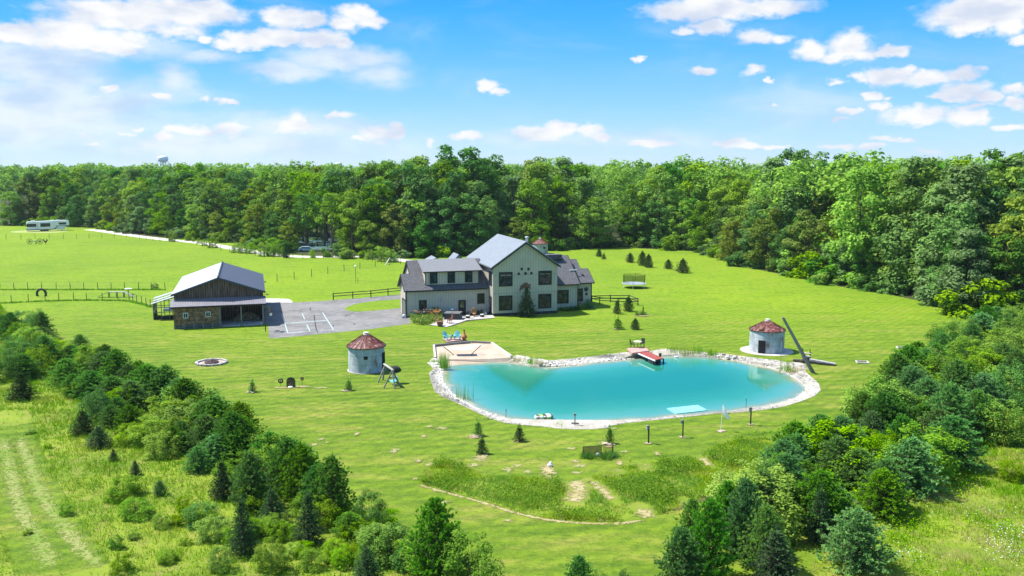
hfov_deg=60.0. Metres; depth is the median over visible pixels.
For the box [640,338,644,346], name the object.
dining chair
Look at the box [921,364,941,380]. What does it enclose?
bush
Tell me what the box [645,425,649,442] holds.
nest box post
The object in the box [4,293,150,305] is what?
wire fence
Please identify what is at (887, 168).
forest tree
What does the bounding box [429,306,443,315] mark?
house shrub
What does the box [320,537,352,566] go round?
bush
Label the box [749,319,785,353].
grain bin
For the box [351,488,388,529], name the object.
bush
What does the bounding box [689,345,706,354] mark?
bank weeds
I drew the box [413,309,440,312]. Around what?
lilies
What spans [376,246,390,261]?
drive sapling
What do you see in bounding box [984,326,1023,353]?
bush
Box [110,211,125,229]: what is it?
forest tree
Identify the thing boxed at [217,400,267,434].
pine
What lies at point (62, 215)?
forest tree
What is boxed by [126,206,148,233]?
forest tree
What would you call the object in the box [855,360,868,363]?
garden bed
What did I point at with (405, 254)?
edge shrub
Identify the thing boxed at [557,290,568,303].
window
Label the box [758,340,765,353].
doorway
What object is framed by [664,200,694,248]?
forest tree
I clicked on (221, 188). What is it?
forest tree
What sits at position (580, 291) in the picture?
window
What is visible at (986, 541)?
white flowers
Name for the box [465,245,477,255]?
edge shrub
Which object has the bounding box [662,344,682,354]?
bank weeds
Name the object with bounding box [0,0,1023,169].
sky
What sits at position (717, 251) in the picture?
edge shrub
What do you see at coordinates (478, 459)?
bare soil
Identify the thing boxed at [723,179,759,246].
forest tree
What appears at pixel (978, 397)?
pine
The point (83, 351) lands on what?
bush
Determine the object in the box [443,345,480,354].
hammock
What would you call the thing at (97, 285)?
wire fence
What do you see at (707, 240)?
edge shrub
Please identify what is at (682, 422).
nest box post
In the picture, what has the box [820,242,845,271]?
forest tree
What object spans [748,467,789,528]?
pine
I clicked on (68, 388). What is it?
bush
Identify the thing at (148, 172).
forest tree
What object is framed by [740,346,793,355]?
concrete pad
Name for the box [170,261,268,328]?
barn
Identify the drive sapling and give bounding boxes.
[168,230,176,241]
[207,238,217,247]
[230,242,240,252]
[238,242,247,253]
[245,242,256,253]
[258,244,269,256]
[266,244,276,256]
[270,244,282,256]
[309,248,315,257]
[364,250,374,259]
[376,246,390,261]
[384,249,398,262]
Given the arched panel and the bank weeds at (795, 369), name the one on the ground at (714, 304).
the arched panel
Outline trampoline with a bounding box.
[622,273,645,284]
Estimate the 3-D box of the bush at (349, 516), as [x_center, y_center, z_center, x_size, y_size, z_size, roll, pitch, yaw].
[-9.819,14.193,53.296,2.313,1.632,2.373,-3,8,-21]
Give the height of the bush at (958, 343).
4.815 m
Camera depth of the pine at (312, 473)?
56.43 m
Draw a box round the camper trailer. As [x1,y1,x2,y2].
[26,220,68,230]
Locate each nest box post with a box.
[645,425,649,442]
[680,414,683,436]
[748,407,751,423]
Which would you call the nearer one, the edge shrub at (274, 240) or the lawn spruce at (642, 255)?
the lawn spruce at (642, 255)
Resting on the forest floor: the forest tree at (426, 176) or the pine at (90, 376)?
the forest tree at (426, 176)
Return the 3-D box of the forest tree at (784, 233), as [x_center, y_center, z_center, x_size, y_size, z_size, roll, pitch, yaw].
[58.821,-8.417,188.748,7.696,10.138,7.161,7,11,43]
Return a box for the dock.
[638,351,663,365]
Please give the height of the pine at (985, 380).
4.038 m
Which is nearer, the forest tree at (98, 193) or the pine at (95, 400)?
the pine at (95, 400)
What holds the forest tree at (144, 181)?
on the forest floor
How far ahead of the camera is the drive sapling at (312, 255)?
218.66 m
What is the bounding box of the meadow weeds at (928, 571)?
[814,397,1023,575]
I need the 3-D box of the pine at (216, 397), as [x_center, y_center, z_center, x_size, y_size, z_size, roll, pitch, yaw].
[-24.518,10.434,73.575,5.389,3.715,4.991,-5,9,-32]
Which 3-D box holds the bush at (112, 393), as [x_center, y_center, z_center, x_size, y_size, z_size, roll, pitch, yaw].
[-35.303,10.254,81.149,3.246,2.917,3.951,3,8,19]
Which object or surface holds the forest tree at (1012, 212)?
on the forest floor
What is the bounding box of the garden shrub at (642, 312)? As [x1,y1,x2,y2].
[635,311,646,314]
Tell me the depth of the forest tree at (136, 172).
333.11 m
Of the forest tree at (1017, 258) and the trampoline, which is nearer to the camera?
the forest tree at (1017, 258)
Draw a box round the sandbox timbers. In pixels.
[433,341,510,358]
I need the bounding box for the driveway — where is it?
[264,295,410,338]
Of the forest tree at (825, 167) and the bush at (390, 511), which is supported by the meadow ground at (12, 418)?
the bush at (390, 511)
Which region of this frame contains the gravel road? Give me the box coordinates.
[89,229,406,261]
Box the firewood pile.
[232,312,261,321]
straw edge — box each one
[421,485,642,524]
[673,494,711,509]
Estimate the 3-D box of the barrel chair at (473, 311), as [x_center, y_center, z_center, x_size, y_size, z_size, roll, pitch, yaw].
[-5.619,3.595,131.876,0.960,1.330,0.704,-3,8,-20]
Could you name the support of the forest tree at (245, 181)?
on the forest floor
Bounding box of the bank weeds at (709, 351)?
[705,348,719,355]
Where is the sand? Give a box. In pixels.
[435,343,509,364]
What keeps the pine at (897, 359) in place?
on the ground at (714, 304)
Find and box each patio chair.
[466,310,470,317]
[479,309,484,316]
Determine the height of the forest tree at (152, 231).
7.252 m
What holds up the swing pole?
on the ground at (714, 304)
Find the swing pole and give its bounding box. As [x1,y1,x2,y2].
[779,317,814,373]
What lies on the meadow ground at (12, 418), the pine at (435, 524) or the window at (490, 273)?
the pine at (435, 524)
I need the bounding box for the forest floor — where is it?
[0,181,984,305]
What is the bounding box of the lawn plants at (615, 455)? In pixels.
[602,449,622,458]
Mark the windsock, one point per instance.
(725, 413)
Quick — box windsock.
[720,405,729,430]
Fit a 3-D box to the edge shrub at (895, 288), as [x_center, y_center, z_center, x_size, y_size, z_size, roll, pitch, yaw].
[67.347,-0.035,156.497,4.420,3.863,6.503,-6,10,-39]
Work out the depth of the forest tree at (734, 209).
216.14 m
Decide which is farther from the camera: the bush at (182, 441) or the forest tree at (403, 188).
the forest tree at (403, 188)
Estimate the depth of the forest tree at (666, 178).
250.63 m
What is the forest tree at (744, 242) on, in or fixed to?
on the forest floor
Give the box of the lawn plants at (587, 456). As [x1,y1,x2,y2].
[578,451,595,459]
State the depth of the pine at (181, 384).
78.82 m
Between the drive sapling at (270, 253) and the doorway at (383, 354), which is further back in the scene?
the drive sapling at (270, 253)
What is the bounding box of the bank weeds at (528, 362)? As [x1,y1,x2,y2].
[522,355,538,364]
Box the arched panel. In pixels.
[286,377,295,387]
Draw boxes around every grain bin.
[346,332,385,373]
[532,237,548,253]
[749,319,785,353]
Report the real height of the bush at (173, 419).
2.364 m
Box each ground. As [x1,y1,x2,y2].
[0,226,1023,575]
[0,307,499,575]
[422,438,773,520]
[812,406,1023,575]
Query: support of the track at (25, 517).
on the grass track at (16, 545)
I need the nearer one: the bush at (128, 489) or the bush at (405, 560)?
the bush at (405, 560)
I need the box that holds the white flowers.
[889,503,1023,571]
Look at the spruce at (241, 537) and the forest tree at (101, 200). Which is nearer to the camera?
the spruce at (241, 537)
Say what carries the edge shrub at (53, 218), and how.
on the forest floor
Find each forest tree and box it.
[0,191,22,224]
[8,176,46,223]
[9,171,48,217]
[13,201,33,221]
[29,169,64,216]
[36,185,61,219]
[36,206,48,219]
[43,170,71,215]
[51,173,86,220]
[55,169,84,219]
[55,206,66,219]
[60,183,83,224]
[62,167,96,212]
[63,194,86,224]
[78,166,107,205]
[80,185,99,224]
[82,199,101,226]
[83,189,110,225]
[89,174,119,199]
[96,177,124,219]
[97,197,119,225]
[98,203,114,226]
[102,168,123,198]
[104,176,129,202]
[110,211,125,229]
[113,200,128,223]
[115,195,146,232]
[118,168,142,196]
[120,168,142,209]
[121,179,148,207]
[121,180,152,219]
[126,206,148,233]
[130,191,155,232]
[136,176,157,201]
[142,213,152,234]
[143,192,174,232]
[145,168,167,184]
[145,169,174,210]
[146,173,184,205]
[146,184,179,225]
[147,214,162,233]
[151,205,177,233]
[155,175,178,230]
[159,171,200,224]
[163,193,189,230]
[171,162,193,188]
[172,162,206,198]
[174,207,194,237]
[175,179,213,232]
[177,178,203,229]
[182,203,207,236]
[189,171,217,198]
[193,185,219,236]
[195,177,222,203]
[198,168,233,187]
[198,181,231,232]
[202,178,233,218]
[207,211,226,236]
[212,167,235,208]
[216,173,252,236]
[218,169,240,184]
[220,187,251,238]
[221,212,241,240]
[223,170,253,206]
[231,176,270,228]
[236,204,264,233]
[240,203,270,242]
[241,171,258,203]
[242,199,256,235]
[245,192,274,233]
[248,170,278,205]
[252,169,298,231]
[254,168,279,204]
[262,212,280,243]
[262,214,290,244]
[266,188,311,237]
[269,172,301,235]
[269,192,297,240]
[278,221,299,249]
[281,171,315,241]
[285,165,310,232]
[287,193,320,245]
[290,170,310,217]
[291,173,319,243]
[302,164,337,233]
[304,173,337,245]
[311,170,333,241]
[314,177,343,247]
[314,193,344,243]
[315,169,354,244]
[325,176,346,240]
[332,169,355,240]
[334,189,364,253]
[335,191,367,255]
[344,175,374,248]
[353,160,386,203]
[354,159,401,234]
[354,166,380,247]
[354,184,397,254]
[354,220,381,253]
[359,178,400,251]
[365,176,399,236]
[372,163,394,180]
[377,205,412,252]
[384,168,407,245]
[386,173,426,253]
[388,172,411,217]
[389,161,443,252]
[389,185,431,251]
[391,154,437,199]
[394,178,442,252]
[406,174,446,246]
[411,220,435,256]
[416,158,461,235]
[426,196,465,255]
[427,144,487,244]
[432,170,474,247]
[434,160,476,231]
[445,192,492,254]
[456,158,501,245]
[456,180,497,242]
[464,158,505,197]
[467,153,514,231]
[472,198,500,247]
[491,199,515,237]
[495,174,532,237]
[503,217,531,243]
[506,156,560,236]
[508,167,542,231]
[510,177,552,238]
[516,161,564,241]
[530,218,550,242]
[540,180,581,244]
[543,165,575,204]
[547,157,589,236]
[553,162,605,243]
[555,214,577,246]
[563,176,607,241]
[570,197,615,246]
[615,199,646,246]
[617,181,650,245]
[635,172,682,241]
[636,165,672,234]
[637,199,675,247]
[657,160,687,234]
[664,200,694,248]
[672,171,712,240]
[674,162,718,236]
[676,161,704,232]
[678,197,696,240]
[687,201,716,247]
[700,179,745,239]
[704,166,743,209]
[707,205,742,248]
[714,220,746,260]
[717,205,752,250]
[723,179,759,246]
[729,168,770,224]
[737,204,770,251]
[737,209,769,262]
[738,187,769,234]
[743,207,782,265]
[752,156,797,224]
[761,187,813,257]
[765,147,814,210]
[767,184,806,258]
[767,225,802,267]
[768,173,809,209]
[782,210,829,269]
[783,214,811,253]
[788,172,838,246]
[789,180,817,240]
[790,150,829,199]
[809,176,854,253]
[810,217,843,256]
[813,160,845,175]
[818,162,884,230]
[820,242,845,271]
[821,165,896,288]
[825,153,862,186]
[828,181,874,236]
[833,219,862,277]
[833,240,868,279]
[848,216,873,266]
[851,216,890,288]
[854,161,899,202]
[865,174,893,209]
[866,177,925,215]
[868,165,946,292]
[871,156,955,290]
[872,161,957,220]
[883,227,934,293]
[889,170,942,265]
[890,183,970,292]
[908,162,1010,279]
[924,202,992,293]
[931,234,971,264]
[934,228,999,311]
[937,154,973,197]
[938,234,1007,306]
[940,161,994,224]
[941,158,1001,201]
[944,185,1016,284]
[952,180,1007,224]
[976,195,1023,304]
[977,165,1023,266]
[978,233,1023,314]
[980,147,1023,208]
[991,192,1023,283]
[993,177,1023,235]
[994,155,1023,216]
[1007,249,1021,291]
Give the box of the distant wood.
[0,148,1007,263]
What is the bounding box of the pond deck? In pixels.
[627,347,649,354]
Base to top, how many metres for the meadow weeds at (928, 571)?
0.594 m
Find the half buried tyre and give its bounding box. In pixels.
[36,288,46,295]
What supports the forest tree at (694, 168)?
on the forest floor
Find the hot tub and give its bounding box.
[444,311,462,319]
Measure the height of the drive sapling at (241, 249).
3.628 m
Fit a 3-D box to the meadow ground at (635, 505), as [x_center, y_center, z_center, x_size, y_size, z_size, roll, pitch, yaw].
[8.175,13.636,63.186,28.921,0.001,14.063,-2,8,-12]
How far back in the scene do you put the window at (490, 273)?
133.21 m
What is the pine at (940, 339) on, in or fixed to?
on the ground at (714, 304)
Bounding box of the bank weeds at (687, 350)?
[673,342,700,355]
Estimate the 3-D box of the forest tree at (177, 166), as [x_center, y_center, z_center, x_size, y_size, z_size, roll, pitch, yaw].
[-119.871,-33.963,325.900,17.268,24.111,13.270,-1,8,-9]
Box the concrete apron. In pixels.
[266,298,292,302]
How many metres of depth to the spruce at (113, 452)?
67.06 m
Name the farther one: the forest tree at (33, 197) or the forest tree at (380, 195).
the forest tree at (33, 197)
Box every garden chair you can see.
[442,331,451,339]
[454,330,460,339]
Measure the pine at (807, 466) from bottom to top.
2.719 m
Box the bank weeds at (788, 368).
[778,361,793,372]
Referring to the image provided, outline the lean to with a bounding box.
[150,292,173,319]
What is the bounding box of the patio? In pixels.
[430,315,494,326]
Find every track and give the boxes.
[0,423,110,575]
[0,435,64,568]
[14,436,105,567]
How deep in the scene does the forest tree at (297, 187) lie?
279.77 m
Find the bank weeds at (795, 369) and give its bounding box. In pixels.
[787,364,805,372]
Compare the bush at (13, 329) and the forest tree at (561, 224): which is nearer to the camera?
the bush at (13, 329)
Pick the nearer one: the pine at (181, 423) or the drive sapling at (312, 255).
the pine at (181, 423)
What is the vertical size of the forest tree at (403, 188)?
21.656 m
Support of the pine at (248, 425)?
on the ground at (714, 304)
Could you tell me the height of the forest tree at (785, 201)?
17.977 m
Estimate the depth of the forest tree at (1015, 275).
139.41 m
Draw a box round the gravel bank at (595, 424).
[429,349,820,428]
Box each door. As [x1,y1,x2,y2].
[458,300,465,313]
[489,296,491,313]
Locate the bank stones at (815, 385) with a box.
[428,349,820,428]
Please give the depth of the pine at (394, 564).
48.74 m
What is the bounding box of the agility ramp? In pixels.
[98,291,134,297]
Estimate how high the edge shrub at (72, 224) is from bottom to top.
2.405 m
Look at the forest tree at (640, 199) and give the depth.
251.28 m
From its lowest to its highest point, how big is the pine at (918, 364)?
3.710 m
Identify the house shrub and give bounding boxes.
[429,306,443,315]
[557,306,571,311]
[569,306,578,310]
[585,299,595,308]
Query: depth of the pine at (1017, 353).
92.62 m
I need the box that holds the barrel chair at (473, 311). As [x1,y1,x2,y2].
[471,308,476,316]
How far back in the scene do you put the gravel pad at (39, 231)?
309.32 m
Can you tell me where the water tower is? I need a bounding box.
[157,156,168,165]
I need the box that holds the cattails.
[452,381,473,400]
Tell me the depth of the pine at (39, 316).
114.61 m
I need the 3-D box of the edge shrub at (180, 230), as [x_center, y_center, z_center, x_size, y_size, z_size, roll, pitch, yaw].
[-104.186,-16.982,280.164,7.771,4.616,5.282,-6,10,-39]
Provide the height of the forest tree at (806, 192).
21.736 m
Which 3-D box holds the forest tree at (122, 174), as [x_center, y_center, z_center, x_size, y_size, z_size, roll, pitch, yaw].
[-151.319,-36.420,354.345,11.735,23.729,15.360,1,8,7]
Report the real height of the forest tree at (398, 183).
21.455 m
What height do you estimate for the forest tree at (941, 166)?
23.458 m
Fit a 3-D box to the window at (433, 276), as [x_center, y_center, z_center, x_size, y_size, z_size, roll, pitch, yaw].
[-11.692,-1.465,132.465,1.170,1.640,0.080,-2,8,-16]
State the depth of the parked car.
233.80 m
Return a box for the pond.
[442,356,804,419]
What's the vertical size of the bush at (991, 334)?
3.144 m
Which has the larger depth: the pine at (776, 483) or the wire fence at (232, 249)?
the wire fence at (232, 249)
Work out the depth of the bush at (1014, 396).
80.24 m
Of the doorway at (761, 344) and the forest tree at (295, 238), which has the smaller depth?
the doorway at (761, 344)
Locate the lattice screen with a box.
[583,444,612,454]
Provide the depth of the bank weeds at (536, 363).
100.87 m
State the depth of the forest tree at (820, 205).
194.43 m
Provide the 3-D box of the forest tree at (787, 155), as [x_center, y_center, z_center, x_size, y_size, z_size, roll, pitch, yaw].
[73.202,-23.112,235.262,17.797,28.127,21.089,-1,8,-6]
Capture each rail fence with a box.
[333,288,399,299]
[592,295,638,304]
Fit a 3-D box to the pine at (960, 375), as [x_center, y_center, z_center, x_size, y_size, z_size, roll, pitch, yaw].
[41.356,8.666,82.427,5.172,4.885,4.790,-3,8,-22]
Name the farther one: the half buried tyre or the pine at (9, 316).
the half buried tyre
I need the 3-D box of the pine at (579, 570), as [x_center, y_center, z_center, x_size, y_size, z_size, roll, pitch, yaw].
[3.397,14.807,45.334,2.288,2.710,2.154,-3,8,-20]
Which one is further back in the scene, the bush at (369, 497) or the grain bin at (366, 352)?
the grain bin at (366, 352)
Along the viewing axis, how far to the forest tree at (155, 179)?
314.19 m
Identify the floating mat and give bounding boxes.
[667,405,706,413]
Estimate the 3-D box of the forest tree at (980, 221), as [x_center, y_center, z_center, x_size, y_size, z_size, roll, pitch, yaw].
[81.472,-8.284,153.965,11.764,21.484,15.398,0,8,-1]
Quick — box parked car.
[298,246,315,251]
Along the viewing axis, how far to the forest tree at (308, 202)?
236.70 m
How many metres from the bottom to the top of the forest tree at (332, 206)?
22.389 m
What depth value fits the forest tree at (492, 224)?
228.04 m
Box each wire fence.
[0,233,400,263]
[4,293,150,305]
[13,282,164,289]
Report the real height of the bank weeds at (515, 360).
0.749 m
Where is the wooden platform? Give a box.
[443,338,466,341]
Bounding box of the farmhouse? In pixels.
[397,234,594,317]
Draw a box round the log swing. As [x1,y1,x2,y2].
[377,363,400,388]
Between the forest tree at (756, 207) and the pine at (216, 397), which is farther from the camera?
the forest tree at (756, 207)
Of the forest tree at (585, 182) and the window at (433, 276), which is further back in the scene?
the forest tree at (585, 182)
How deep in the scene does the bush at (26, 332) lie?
106.43 m
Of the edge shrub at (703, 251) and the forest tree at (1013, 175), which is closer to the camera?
the forest tree at (1013, 175)
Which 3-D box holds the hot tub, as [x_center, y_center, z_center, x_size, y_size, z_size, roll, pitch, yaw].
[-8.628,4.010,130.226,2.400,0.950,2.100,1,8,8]
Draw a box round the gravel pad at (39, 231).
[11,230,67,232]
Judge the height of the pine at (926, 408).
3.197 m
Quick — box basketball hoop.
[264,306,271,331]
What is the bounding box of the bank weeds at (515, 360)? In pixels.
[508,355,523,362]
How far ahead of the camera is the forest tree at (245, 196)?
277.53 m
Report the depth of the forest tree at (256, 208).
254.56 m
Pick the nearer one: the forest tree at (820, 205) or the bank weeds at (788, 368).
the bank weeds at (788, 368)
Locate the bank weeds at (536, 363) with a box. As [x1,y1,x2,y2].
[531,359,546,364]
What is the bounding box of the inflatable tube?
[534,413,552,419]
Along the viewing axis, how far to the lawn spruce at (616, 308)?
134.63 m
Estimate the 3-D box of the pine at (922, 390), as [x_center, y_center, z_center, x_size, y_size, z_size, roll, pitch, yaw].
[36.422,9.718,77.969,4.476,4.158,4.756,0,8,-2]
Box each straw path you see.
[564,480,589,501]
[589,481,616,499]
[634,508,659,517]
[700,458,712,464]
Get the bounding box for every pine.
[0,312,21,341]
[3,352,44,379]
[25,327,58,347]
[28,312,59,336]
[29,335,63,364]
[42,357,85,386]
[52,344,79,365]
[58,372,86,396]
[66,369,106,399]
[67,345,93,366]
[71,334,92,347]
[83,390,105,410]
[84,351,126,374]
[89,343,113,365]
[91,375,128,406]
[95,404,119,428]
[96,347,136,380]
[102,395,130,415]
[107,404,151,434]
[108,379,154,409]
[115,363,136,381]
[121,362,175,402]
[129,361,143,377]
[140,368,173,401]
[145,362,181,399]
[152,480,169,496]
[156,376,199,405]
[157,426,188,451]
[159,375,208,415]
[166,420,193,440]
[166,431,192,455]
[178,394,198,418]
[179,445,213,473]
[180,412,223,456]
[183,396,215,426]
[186,394,233,428]
[187,409,204,429]
[191,427,212,453]
[192,438,219,458]
[198,400,229,429]
[200,433,236,466]
[206,410,260,461]
[213,428,253,463]
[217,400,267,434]
[225,466,266,493]
[226,450,277,509]
[227,415,260,458]
[243,430,281,479]
[262,436,303,495]
[266,439,324,483]
[273,441,322,504]
[291,452,322,495]
[294,462,327,511]
[306,452,358,519]
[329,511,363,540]
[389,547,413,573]
[392,523,406,545]
[399,496,470,575]
[563,553,596,575]
[653,523,708,575]
[670,495,710,556]
[682,496,738,575]
[713,480,737,549]
[721,473,767,558]
[722,503,769,558]
[736,503,795,573]
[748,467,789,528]
[755,437,808,471]
[759,417,821,459]
[759,451,813,500]
[764,470,799,510]
[767,451,811,511]
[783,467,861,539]
[786,429,820,464]
[797,460,821,488]
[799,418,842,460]
[804,413,845,453]
[812,433,858,486]
[815,505,904,575]
[817,485,858,520]
[821,413,868,465]
[828,447,877,501]
[837,391,876,426]
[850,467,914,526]
[854,391,909,438]
[856,410,889,442]
[859,457,915,513]
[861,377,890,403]
[870,356,909,382]
[875,350,911,387]
[878,414,925,454]
[880,390,914,426]
[882,433,952,501]
[883,343,937,379]
[886,385,909,413]
[887,363,932,400]
[888,438,933,487]
[901,360,934,387]
[902,405,922,425]
[903,341,928,354]
[903,376,940,406]
[906,402,933,435]
[915,408,970,451]
[917,347,944,374]
[918,346,942,370]
[919,377,985,443]
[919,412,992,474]
[921,342,951,369]
[928,331,952,356]
[935,358,979,394]
[944,345,970,360]
[954,361,982,387]
[957,389,1008,440]
[958,322,986,348]
[959,311,997,339]
[959,370,1011,408]
[968,305,1002,332]
[975,392,1009,430]
[985,342,1018,366]
[988,364,1023,394]
[990,305,1020,331]
[1000,349,1023,374]
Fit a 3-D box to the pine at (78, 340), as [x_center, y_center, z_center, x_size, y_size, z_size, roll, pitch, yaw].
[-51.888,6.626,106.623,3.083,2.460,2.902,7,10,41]
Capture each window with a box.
[419,300,426,310]
[430,273,437,283]
[447,272,454,282]
[465,271,472,281]
[477,293,484,303]
[489,271,491,285]
[499,272,512,286]
[499,295,512,310]
[538,271,551,284]
[538,294,550,308]
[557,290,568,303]
[578,288,582,301]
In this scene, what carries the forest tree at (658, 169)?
on the forest floor
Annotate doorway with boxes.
[382,352,384,368]
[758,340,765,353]
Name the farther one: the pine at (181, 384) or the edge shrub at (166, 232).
the edge shrub at (166, 232)
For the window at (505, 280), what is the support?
in the farmhouse
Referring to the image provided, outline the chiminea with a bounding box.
[461,330,466,339]
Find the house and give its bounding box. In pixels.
[298,237,344,249]
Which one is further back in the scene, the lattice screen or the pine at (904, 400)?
the pine at (904, 400)
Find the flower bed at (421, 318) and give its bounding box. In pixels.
[410,311,442,324]
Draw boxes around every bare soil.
[470,455,488,460]
[476,454,489,458]
[502,466,513,472]
[539,460,556,477]
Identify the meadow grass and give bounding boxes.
[0,341,337,567]
[2,388,335,544]
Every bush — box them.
[0,334,32,367]
[0,349,27,380]
[1,321,36,348]
[8,326,53,351]
[12,310,32,328]
[22,528,32,535]
[23,429,35,434]
[24,344,56,374]
[28,308,44,325]
[42,443,52,448]
[47,339,73,359]
[50,337,63,352]
[58,502,74,517]
[60,377,94,396]
[68,343,99,373]
[68,352,93,370]
[76,386,112,422]
[102,473,142,503]
[106,385,145,408]
[106,534,125,548]
[107,551,132,575]
[111,423,144,447]
[117,497,156,523]
[123,414,167,447]
[127,532,139,541]
[133,394,189,431]
[142,430,185,461]
[149,398,197,430]
[151,512,172,530]
[155,416,196,442]
[155,546,179,566]
[161,380,220,400]
[166,505,196,526]
[174,495,191,512]
[177,537,193,545]
[181,500,223,531]
[186,506,219,529]
[188,511,205,527]
[192,514,231,544]
[206,545,234,575]
[209,450,258,482]
[220,515,260,546]
[233,482,267,516]
[239,432,263,458]
[244,434,287,480]
[245,524,262,540]
[250,534,290,575]
[257,512,284,538]
[259,430,314,486]
[263,519,298,542]
[266,511,295,533]
[279,542,303,558]
[286,479,328,517]
[292,540,313,557]
[295,494,341,532]
[295,548,328,572]
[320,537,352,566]
[326,503,368,527]
[328,543,353,571]
[336,517,369,541]
[343,540,367,567]
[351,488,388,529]
[353,520,420,568]
[353,521,385,549]
[353,547,378,569]
[354,530,393,560]
[359,523,395,553]
[367,506,399,537]
[388,538,428,567]
[396,540,430,575]
[438,526,508,575]
[593,568,608,575]
[618,568,629,575]
[701,457,802,526]
[716,461,816,545]
[797,415,891,491]
[839,372,914,418]
[868,429,898,457]
[877,421,968,486]
[907,394,935,408]
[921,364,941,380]
[922,350,960,384]
[923,322,962,348]
[941,315,982,340]
[945,334,1003,372]
[953,345,1005,373]
[959,325,1013,344]
[959,335,988,355]
[974,399,1023,446]
[980,408,1023,447]
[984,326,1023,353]
[984,364,1017,393]
[986,307,1023,348]
[989,357,1023,413]
[996,455,1023,484]
[1001,302,1023,325]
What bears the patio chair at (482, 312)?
on the patio
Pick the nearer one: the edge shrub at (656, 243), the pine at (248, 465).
the pine at (248, 465)
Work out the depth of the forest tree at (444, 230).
222.95 m
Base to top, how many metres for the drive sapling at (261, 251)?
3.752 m
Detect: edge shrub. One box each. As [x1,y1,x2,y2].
[10,217,26,225]
[36,216,47,220]
[46,216,65,220]
[69,222,79,226]
[93,220,109,229]
[104,222,114,230]
[111,222,131,232]
[121,228,131,233]
[162,226,179,237]
[171,227,185,238]
[183,230,199,239]
[199,228,215,240]
[212,231,228,242]
[227,233,242,242]
[245,232,269,243]
[250,238,266,248]
[259,238,275,249]
[265,237,286,251]
[274,240,299,252]
[320,243,348,256]
[337,247,357,258]
[356,252,370,258]
[371,246,391,257]
[396,250,411,258]
[414,247,429,258]
[433,245,450,257]
[449,245,465,255]
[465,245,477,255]
[547,237,566,250]
[561,237,577,249]
[576,239,594,248]
[591,233,618,247]
[619,240,629,247]
[631,242,642,247]
[652,238,662,248]
[658,235,682,250]
[679,235,708,250]
[694,238,713,252]
[698,242,716,255]
[706,244,724,257]
[715,247,728,259]
[723,251,752,267]
[751,258,770,268]
[765,263,777,271]
[774,249,805,272]
[776,260,803,276]
[784,251,834,280]
[805,254,845,284]
[809,270,843,285]
[846,269,868,287]
[855,274,879,291]
[875,277,912,295]
[912,281,925,296]
[915,275,942,306]
[933,278,1022,318]
[934,290,978,316]
[1003,300,1022,313]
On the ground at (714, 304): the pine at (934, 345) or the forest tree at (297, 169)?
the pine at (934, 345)
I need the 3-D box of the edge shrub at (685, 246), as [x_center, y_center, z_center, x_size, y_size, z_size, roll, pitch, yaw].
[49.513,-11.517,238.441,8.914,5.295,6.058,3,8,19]
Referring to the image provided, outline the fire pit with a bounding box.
[195,358,227,366]
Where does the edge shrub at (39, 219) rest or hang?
on the forest floor
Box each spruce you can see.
[3,370,39,400]
[67,408,97,436]
[83,424,112,451]
[108,449,119,461]
[128,460,142,475]
[207,459,237,501]
[223,492,261,557]
[246,378,257,391]
[254,486,288,524]
[282,242,289,257]
[291,490,328,546]
[343,377,352,389]
[351,544,383,575]
[472,419,483,435]
[474,434,488,454]
[510,424,525,441]
[517,285,537,316]
[596,248,602,256]
[605,423,616,442]
[613,300,622,313]
[613,314,624,328]
[623,295,634,310]
[625,253,634,262]
[629,318,641,328]
[637,250,645,265]
[642,253,655,267]
[663,258,673,268]
[673,258,690,272]
[744,522,805,575]
[800,484,834,545]
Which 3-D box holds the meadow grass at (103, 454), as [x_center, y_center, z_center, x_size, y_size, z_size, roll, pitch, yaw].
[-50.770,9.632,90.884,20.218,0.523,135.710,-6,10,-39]
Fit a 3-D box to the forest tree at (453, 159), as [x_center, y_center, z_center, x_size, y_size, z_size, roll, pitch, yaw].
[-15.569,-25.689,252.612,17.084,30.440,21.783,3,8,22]
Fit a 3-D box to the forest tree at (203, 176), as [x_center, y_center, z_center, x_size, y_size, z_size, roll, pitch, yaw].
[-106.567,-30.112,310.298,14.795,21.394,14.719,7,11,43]
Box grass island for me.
[345,299,400,311]
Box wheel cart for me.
[27,238,42,243]
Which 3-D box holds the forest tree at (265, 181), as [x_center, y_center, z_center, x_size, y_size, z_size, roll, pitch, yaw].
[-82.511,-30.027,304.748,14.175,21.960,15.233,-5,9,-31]
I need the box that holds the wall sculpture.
[519,283,530,290]
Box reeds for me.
[435,350,451,369]
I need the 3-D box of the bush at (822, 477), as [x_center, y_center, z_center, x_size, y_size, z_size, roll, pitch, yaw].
[18.915,12.894,53.913,4.656,4.177,4.812,7,11,44]
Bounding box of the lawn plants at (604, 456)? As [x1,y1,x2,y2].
[594,449,621,460]
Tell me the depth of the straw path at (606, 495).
61.18 m
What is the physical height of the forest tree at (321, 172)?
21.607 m

